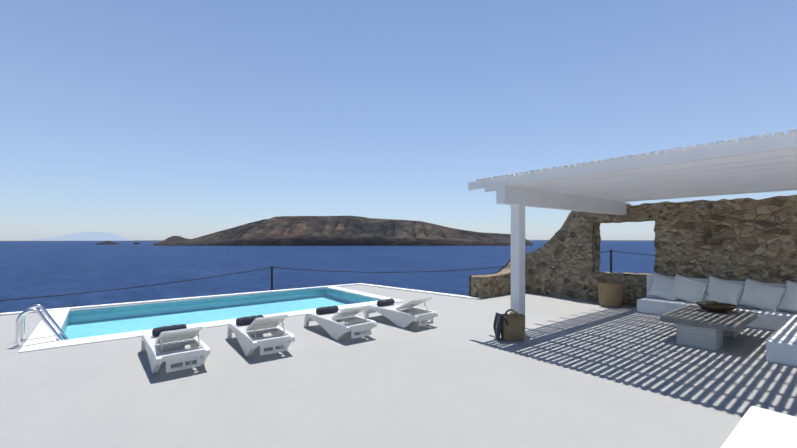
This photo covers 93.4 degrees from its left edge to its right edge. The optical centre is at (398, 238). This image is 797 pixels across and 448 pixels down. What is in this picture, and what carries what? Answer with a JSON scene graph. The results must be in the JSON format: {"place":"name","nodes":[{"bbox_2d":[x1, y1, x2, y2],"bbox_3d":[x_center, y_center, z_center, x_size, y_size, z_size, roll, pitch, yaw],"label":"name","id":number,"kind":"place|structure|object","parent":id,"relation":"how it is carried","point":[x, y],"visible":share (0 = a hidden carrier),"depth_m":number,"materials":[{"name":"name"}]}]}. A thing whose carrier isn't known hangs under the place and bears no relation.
{"place":"outdoors","nodes":[
{"label":"outdoors","id":0,"kind":"place"},
{"bbox_2d":[27,232,133,240],"bbox_3d":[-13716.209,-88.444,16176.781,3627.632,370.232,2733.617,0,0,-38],"label":"island","id":1,"kind":"structure","parent":0,"point":[91,236],"depth_m":16184.22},
{"bbox_2d":[0,240,655,312],"bbox_3d":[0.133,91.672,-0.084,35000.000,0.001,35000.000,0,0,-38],"label":"sea water","id":2,"kind":"structure","parent":0,"point":[29,269],"depth_m":1179.66,"materials":[{"name":"blue liquid"}]},
{"bbox_2d":[95,241,118,244],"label":"islet","id":3,"kind":"object","parent":2,"relation":"in","point":[106,242],"visible":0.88,"depth_m":5633.80,"materials":[{"name":"grey stone"}]},
{"bbox_2d":[153,216,532,245],"bbox_3d":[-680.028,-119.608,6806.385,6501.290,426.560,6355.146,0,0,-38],"label":"island","id":4,"kind":"structure","parent":0,"point":[319,231],"depth_m":4890.80,"materials":[{"name":"brown stone"}]},
{"bbox_2d":[134,240,653,240],"bbox_3d":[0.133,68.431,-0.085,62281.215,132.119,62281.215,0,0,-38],"label":"terrain ground","id":5,"kind":"structure","parent":0,"point":[601,240],"depth_m":22647.19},
{"bbox_2d":[0,250,654,300],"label":"rope fence","id":6,"kind":"object","parent":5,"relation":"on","point":[271,267],"visible":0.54,"depth_m":15.83,"materials":[{"name":"brown"}]},
{"bbox_2d":[0,285,796,447],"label":"terrace floor","id":7,"kind":"structure","parent":0,"point":[571,373],"depth_m":4.24,"materials":[{"name":"white paint"}]},
{"bbox_2d":[14,304,67,346],"bbox_3d":[-5.801,1.887,6.149,0.645,1.569,0.548,0,0,-38],"label":"pool ladder","id":8,"kind":"object","parent":7,"relation":"on","point":[20,318],"visible":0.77,"depth_m":6.06,"materials":[{"name":"silver metal"}]},
{"bbox_2d":[141,324,209,373],"bbox_3d":[-3.102,1.397,5.161,0.616,0.550,1.574,0,0,-38],"label":"sun lounger","id":9,"kind":"object","parent":7,"relation":"on","point":[163,337],"visible":1,"depth_m":4.74,"materials":[{"name":"plastic"}]},
{"bbox_2d":[18,286,403,352],"bbox_3d":[-3.911,1.688,9.268,7.270,0.068,3.945,0,0,-38],"label":"pool coping","id":10,"kind":"object","parent":7,"relation":"on","point":[42,337],"visible":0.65,"depth_m":6.81,"materials":[{"name":"stone"}]},
{"bbox_2d":[69,289,376,313],"bbox_3d":[-3.985,2.297,9.385,6.600,1.250,3.360,0,0,-38],"label":"pool basin","id":11,"kind":"object","parent":7,"relation":"in","point":[157,304],"depth_m":10.16,"materials":[{"name":"teal"}]},
{"bbox_2d":[57,290,373,340],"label":"pool water","id":12,"kind":"structure","parent":11,"relation":"in","point":[90,324],"depth_m":8.82,"materials":[{"name":"teal liquid"}]},
{"bbox_2d":[0,283,480,315],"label":"terrace kerb","id":13,"kind":"structure","parent":7,"relation":"on","point":[222,295],"depth_m":10.72,"materials":[{"name":"concrete"}]},
{"bbox_2d":[227,314,294,356],"bbox_3d":[-2.181,1.386,5.839,0.575,0.572,1.560,0,0,-36],"label":"sun lounger","id":14,"kind":"object","parent":7,"relation":"on","point":[243,329],"visible":1,"depth_m":5.43,"materials":[{"name":"plastic"}]},
{"bbox_2d":[304,305,376,339],"bbox_3d":[-1.076,1.395,6.688,0.589,0.553,1.565,0,0,-38],"label":"sun lounger","id":15,"kind":"object","parent":7,"relation":"on","point":[328,319],"visible":1,"depth_m":6.35,"materials":[{"name":"plastic"}]},
{"bbox_2d":[364,297,437,327],"bbox_3d":[0.010,1.395,7.498,0.575,0.553,1.560,0,0,-41],"label":"sun lounger","id":16,"kind":"object","parent":7,"relation":"on","point":[406,315],"visible":1,"depth_m":7.18,"materials":[{"name":"plastic"}]},
{"bbox_2d":[468,259,510,298],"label":"stone wall","id":17,"kind":"structure","parent":7,"relation":"on","point":[498,283],"depth_m":10.74,"materials":[{"name":"brown stone"}]},
{"bbox_2d":[493,309,524,340],"bbox_3d":[1.837,1.431,6.197,0.477,0.493,0.326,0,0,-1],"label":"basket bag","id":18,"kind":"object","parent":7,"relation":"on","point":[509,327],"visible":1,"depth_m":6.10,"materials":[{"name":"wicker"}]},
{"bbox_2d":[598,282,622,307],"bbox_3d":[5.245,1.394,9.294,0.536,0.555,0.536,0,0,-38],"label":"basket","id":19,"kind":"object","parent":7,"relation":"on","point":[610,294],"visible":1,"depth_m":9.09,"materials":[{"name":"wicker"}]},
{"bbox_2d":[468,129,796,314],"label":"pergola","id":20,"kind":"object","parent":7,"relation":"on","point":[767,162],"visible":0.94,"depth_m":5.99,"materials":[{"name":"paint"}]},
{"bbox_2d":[525,195,796,306],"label":"stone wall","id":21,"kind":"structure","parent":7,"relation":"on","point":[740,239],"depth_m":8.40,"materials":[{"name":"brown stone"}]},
{"bbox_2d":[660,305,757,350],"bbox_3d":[5.195,1.469,6.264,1.700,0.405,0.950,0,0,-38],"label":"coffee table","id":22,"kind":"object","parent":7,"relation":"on","point":[697,326],"visible":1,"depth_m":5.85,"materials":[{"name":"concrete"}]},
{"bbox_2d":[700,291,712,309],"bbox_3d":[5.384,1.084,6.573,0.184,0.310,0.184,0,0,-38],"label":"carafe glass","id":23,"kind":"object","parent":22,"relation":"on","point":[705,300],"visible":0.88,"depth_m":6.54,"materials":[{"name":"clear glass"}]},
{"bbox_2d":[696,301,737,311],"bbox_3d":[5.545,1.200,6.547,0.566,0.132,0.566,0,0,-13],"label":"bowl","id":24,"kind":"object","parent":22,"relation":"on","point":[719,307],"visible":0.94,"depth_m":6.46,"materials":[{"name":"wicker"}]},
{"bbox_2d":[637,275,796,366],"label":"built-in bench","id":25,"kind":"object","parent":7,"relation":"on","point":[781,344],"visible":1,"depth_m":6.81,"materials":[{"name":"white paint"}]},
{"bbox_2d":[647,272,677,300],"bbox_3d":[6.025,1.117,8.471,0.189,0.560,0.600,11,6,-46],"label":"cushion","id":26,"kind":"object","parent":25,"relation":"on","point":[661,286],"visible":0.77,"depth_m":8.45,"materials":[{"name":"fabric"}]},
{"bbox_2d":[673,274,707,302],"bbox_3d":[6.260,1.117,8.109,0.184,0.560,0.600,-5,16,-32],"label":"cushion","id":27,"kind":"object","parent":25,"relation":"on","point":[687,289],"visible":0.96,"depth_m":8.04,"materials":[{"name":"fabric"}]},
{"bbox_2d":[703,275,744,305],"bbox_3d":[6.645,1.117,7.687,0.200,0.560,0.600,3,12,-42],"label":"cushion","id":28,"kind":"object","parent":25,"relation":"on","point":[722,290],"visible":0.88,"depth_m":7.61,"materials":[{"name":"fabric"}]},
{"bbox_2d":[739,278,786,311],"bbox_3d":[6.999,1.117,7.240,0.197,0.560,0.600,-4,16,-36],"label":"cushion","id":29,"kind":"object","parent":25,"relation":"on","point":[761,296],"visible":0.96,"depth_m":7.18,"materials":[{"name":"fabric"}]},
{"bbox_2d":[777,280,796,312],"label":"cushion","id":30,"kind":"object","parent":25,"relation":"on","point":[788,301],"visible":1,"depth_m":6.89,"materials":[{"name":"fabric"}]},
{"bbox_2d":[721,406,796,447],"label":"bench wall","id":31,"kind":"structure","parent":7,"relation":"on","point":[756,427],"depth_m":2.38,"materials":[{"name":"white paint"}]},
{"bbox_2d":[0,0,796,240],"label":"sky","id":32,"kind":"structure","parent":0,"point":[130,119],"materials":[{"name":"blue"}]}
]}

